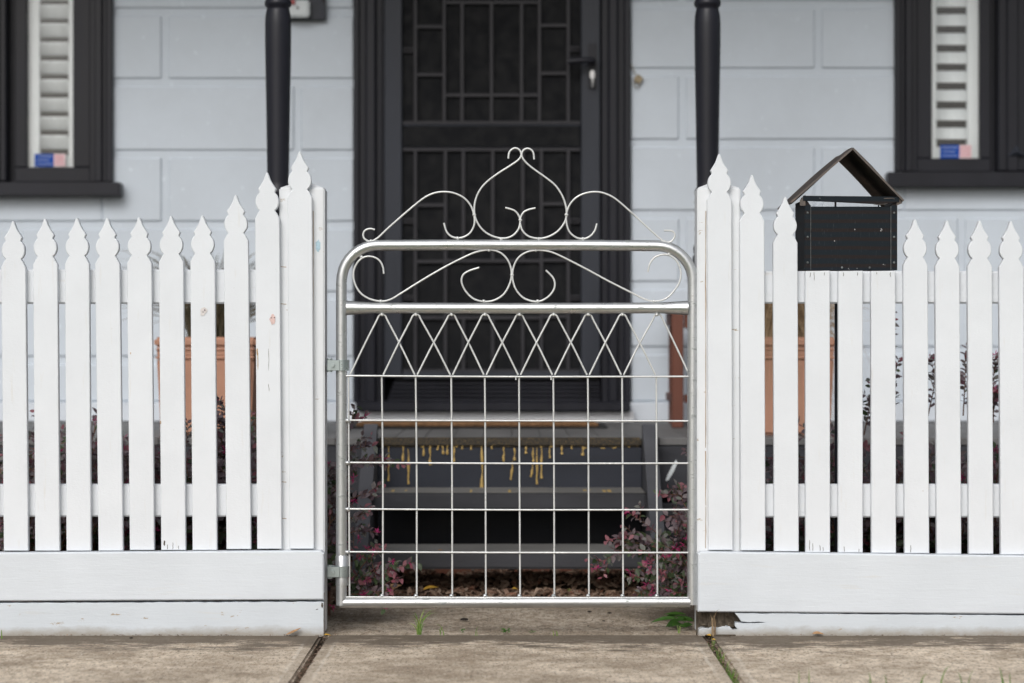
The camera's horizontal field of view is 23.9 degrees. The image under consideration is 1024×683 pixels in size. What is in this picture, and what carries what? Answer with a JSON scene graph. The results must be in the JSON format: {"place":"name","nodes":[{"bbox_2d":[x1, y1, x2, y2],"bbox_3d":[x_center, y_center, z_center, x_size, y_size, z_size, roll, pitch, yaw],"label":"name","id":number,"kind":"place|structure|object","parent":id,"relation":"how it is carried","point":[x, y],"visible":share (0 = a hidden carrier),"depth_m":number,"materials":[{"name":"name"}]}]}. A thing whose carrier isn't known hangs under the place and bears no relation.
{"place":"outdoors","nodes":[
{"label":"outdoors","id":0,"kind":"place"},
{"bbox_2d":[0,561,694,610],"bbox_3d":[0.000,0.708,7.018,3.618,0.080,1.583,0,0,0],"label":"bark mulch","id":1,"kind":"object","parent":0,"point":[468,587],"visible":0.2,"depth_m":7.01,"materials":[{"name":"brown wood"}]},
{"bbox_2d":[0,408,160,601],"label":"flowering shrub","id":2,"kind":"object","parent":1,"relation":"on","point":[95,544],"visible":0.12,"depth_m":6.51,"materials":[{"name":"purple plant"}]},
{"bbox_2d":[123,395,260,600],"bbox_3d":[-0.820,0.444,6.681,0.561,0.597,0.754,0,0,0],"label":"flowering shrub","id":3,"kind":"object","parent":1,"relation":"on","point":[221,466],"visible":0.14,"depth_m":6.58,"materials":[{"name":"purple plant"}]},
{"bbox_2d":[233,404,421,615],"bbox_3d":[-0.534,0.453,6.485,0.462,0.578,0.573,0,0,-32],"label":"flowering shrub","id":4,"kind":"object","parent":1,"relation":"on","point":[361,585],"visible":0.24,"depth_m":6.42,"materials":[{"name":"purple plant"}]},
{"bbox_2d":[352,424,667,596],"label":"porch steps","id":5,"kind":"structure","parent":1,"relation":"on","point":[536,485],"depth_m":7.31,"materials":[{"name":"paint"}]},
{"bbox_2d":[0,0,1023,575],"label":"cottage","id":6,"kind":"structure","parent":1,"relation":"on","point":[188,114],"depth_m":8.84,"materials":[{"name":"paint"}]},
{"bbox_2d":[0,0,122,196],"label":"window","id":7,"kind":"structure","parent":6,"relation":"in","point":[57,56],"depth_m":8.85,"materials":[{"name":"black glass"}]},
{"bbox_2d":[154,337,255,434],"bbox_3d":[-0.965,0.140,7.754,0.322,0.308,0.322,0,0,0],"label":"terracotta planter","id":8,"kind":"object","parent":6,"relation":"on","point":[220,348],"visible":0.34,"depth_m":7.61,"materials":[{"name":"ceramic"}]},
{"bbox_2d":[121,249,330,336],"bbox_3d":[-0.957,-0.160,7.743,0.766,0.336,0.619,0,0,0],"label":"sedge plant","id":9,"kind":"object","parent":8,"relation":"in","point":[220,326],"visible":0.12,"depth_m":7.70,"materials":[{"name":"plant"}]},
{"bbox_2d":[289,0,325,20],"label":"electricity meter box","id":10,"kind":"object","parent":6,"relation":"attached to","point":[307,10],"visible":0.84,"depth_m":8.80,"materials":[{"name":"plastic"}]},
{"bbox_2d":[352,421,607,427],"bbox_3d":[-0.120,0.285,8.348,0.890,0.016,0.370,0,0,0],"label":"doormat","id":11,"kind":"object","parent":6,"relation":"on","point":[411,424],"visible":0.71,"depth_m":8.19,"materials":[{"name":"rubber"}]},
{"bbox_2d":[384,0,599,378],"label":"security door","id":12,"kind":"structure","parent":6,"relation":"in","point":[467,83],"depth_m":8.86,"materials":[{"name":"metal"}]},
{"bbox_2d":[385,0,600,400],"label":"front door","id":13,"kind":"structure","parent":6,"relation":"in","point":[389,381],"depth_m":8.89,"materials":[{"name":"black wood"}]},
{"bbox_2d":[631,65,642,88],"bbox_3d":[0.456,-0.967,8.829,0.045,0.088,0.027,0,0,0],"label":"doorbell","id":14,"kind":"object","parent":6,"relation":"hanging from","point":[638,78],"visible":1,"depth_m":8.82,"materials":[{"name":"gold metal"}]},
{"bbox_2d":[765,337,833,434],"bbox_3d":[0.862,0.140,7.752,0.318,0.308,0.318,0,0,0],"label":"terracotta planter","id":15,"kind":"object","parent":6,"relation":"on","point":[769,409],"visible":0.09,"depth_m":7.61,"materials":[{"name":"ceramic"}]},
{"bbox_2d":[681,304,869,430],"bbox_3d":[0.868,0.056,7.754,0.673,0.564,0.632,0,0,0],"label":"dry grass plant","id":16,"kind":"object","parent":15,"relation":"in","point":[769,321],"visible":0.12,"depth_m":7.63,"materials":[{"name":"brown plant"}]},
{"bbox_2d":[885,0,1023,187],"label":"window","id":17,"kind":"structure","parent":6,"relation":"in","point":[958,71],"depth_m":8.85,"materials":[{"name":"black glass"}]},
{"bbox_2d":[584,448,804,596],"bbox_3d":[0.580,0.472,6.532,0.493,0.541,0.654,0,0,39],"label":"flowering shrub","id":18,"kind":"object","parent":1,"relation":"on","point":[675,571],"visible":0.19,"depth_m":6.42,"materials":[{"name":"purple plant"}]},
{"bbox_2d":[834,304,836,551],"bbox_3d":[0.829,0.281,6.191,0.015,0.917,0.021,0,0,0],"label":"steel stake","id":19,"kind":"object","parent":1,"relation":"on","point":[835,415],"visible":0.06,"depth_m":6.18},
{"bbox_2d":[765,311,934,552],"bbox_3d":[0.885,0.320,6.697,0.531,0.846,0.688,0,0,0],"label":"flowering shrub","id":20,"kind":"object","parent":1,"relation":"on","point":[866,520],"visible":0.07,"depth_m":6.64,"materials":[{"name":"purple plant"}]},
{"bbox_2d":[867,342,998,553],"bbox_3d":[1.231,0.367,6.696,0.594,0.751,0.623,0,0,20],"label":"flowering shrub","id":21,"kind":"object","parent":1,"relation":"on","point":[932,541],"visible":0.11,"depth_m":6.67,"materials":[{"name":"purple plant"}]},
{"bbox_2d":[0,635,1023,682],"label":"footpath","id":22,"kind":"structure","parent":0,"point":[462,659],"depth_m":5.62,"materials":[{"name":"concrete"}]},
{"bbox_2d":[0,151,326,636],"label":"picket fence","id":23,"kind":"object","parent":22,"relation":"on","point":[282,286],"visible":1,"depth_m":6.09,"materials":[{"name":"paint"}]},
{"bbox_2d":[327,147,696,607],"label":"garden gate","id":24,"kind":"structure","parent":23,"relation":"attached to","point":[339,570],"depth_m":6.14,"materials":[{"name":"metal"}]},
{"bbox_2d":[23,634,1018,682],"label":"joint debris","id":25,"kind":"object","parent":22,"relation":"on","point":[305,665],"visible":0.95,"depth_m":5.79,"materials":[{"name":"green plant"}]},
{"bbox_2d":[711,611,716,636],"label":"grass tuft","id":26,"kind":"object","parent":22,"relation":"on","point":[713,631],"visible":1,"depth_m":6.06,"materials":[{"name":"beige plant"}]},
{"bbox_2d":[708,640,738,682],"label":"joint moss","id":27,"kind":"object","parent":22,"relation":"on","point":[729,673],"visible":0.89,"depth_m":5.53,"materials":[{"name":"green plant"}]},
{"bbox_2d":[695,154,1023,637],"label":"picket fence","id":28,"kind":"object","parent":22,"relation":"on","point":[849,587],"visible":1,"depth_m":6.09,"materials":[{"name":"paint"}]},
{"bbox_2d":[777,148,903,270],"bbox_3d":[0.846,-0.336,6.259,0.291,0.311,0.313,0,0,0],"label":"letterbox","id":29,"kind":"object","parent":28,"relation":"on","point":[834,238],"visible":0.98,"depth_m":6.12,"materials":[{"name":"metal"}]},
{"bbox_2d":[319,605,711,645],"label":"entry path","id":30,"kind":"structure","parent":0,"point":[516,621],"depth_m":6.41,"materials":[{"name":"concrete"}]},
{"bbox_2d":[409,609,434,634],"bbox_3d":[-0.231,0.708,6.092,0.076,0.064,0.046,0,0,-27],"label":"grass tuft","id":31,"kind":"object","parent":30,"relation":"on","point":[419,629],"visible":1,"depth_m":6.09,"materials":[{"name":"green plant"}]},
{"bbox_2d":[652,612,692,627],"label":"broadleaf weed","id":32,"kind":"object","parent":30,"relation":"on","point":[673,621],"visible":1,"depth_m":6.27,"materials":[{"name":"green plant"}]},
{"bbox_2d":[666,314,686,427],"bbox_3d":[0.694,0.084,8.461,0.329,0.421,0.477,0,0,0],"label":"planter","id":33,"kind":"object","parent":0,"point":[674,394],"visible":0.3,"depth_m":8.23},
{"bbox_2d":[799,667,1010,682],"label":"verge grass","id":34,"kind":"structure","parent":0,"point":[927,673],"depth_m":5.09,"materials":[{"name":"green plant"}]}
]}

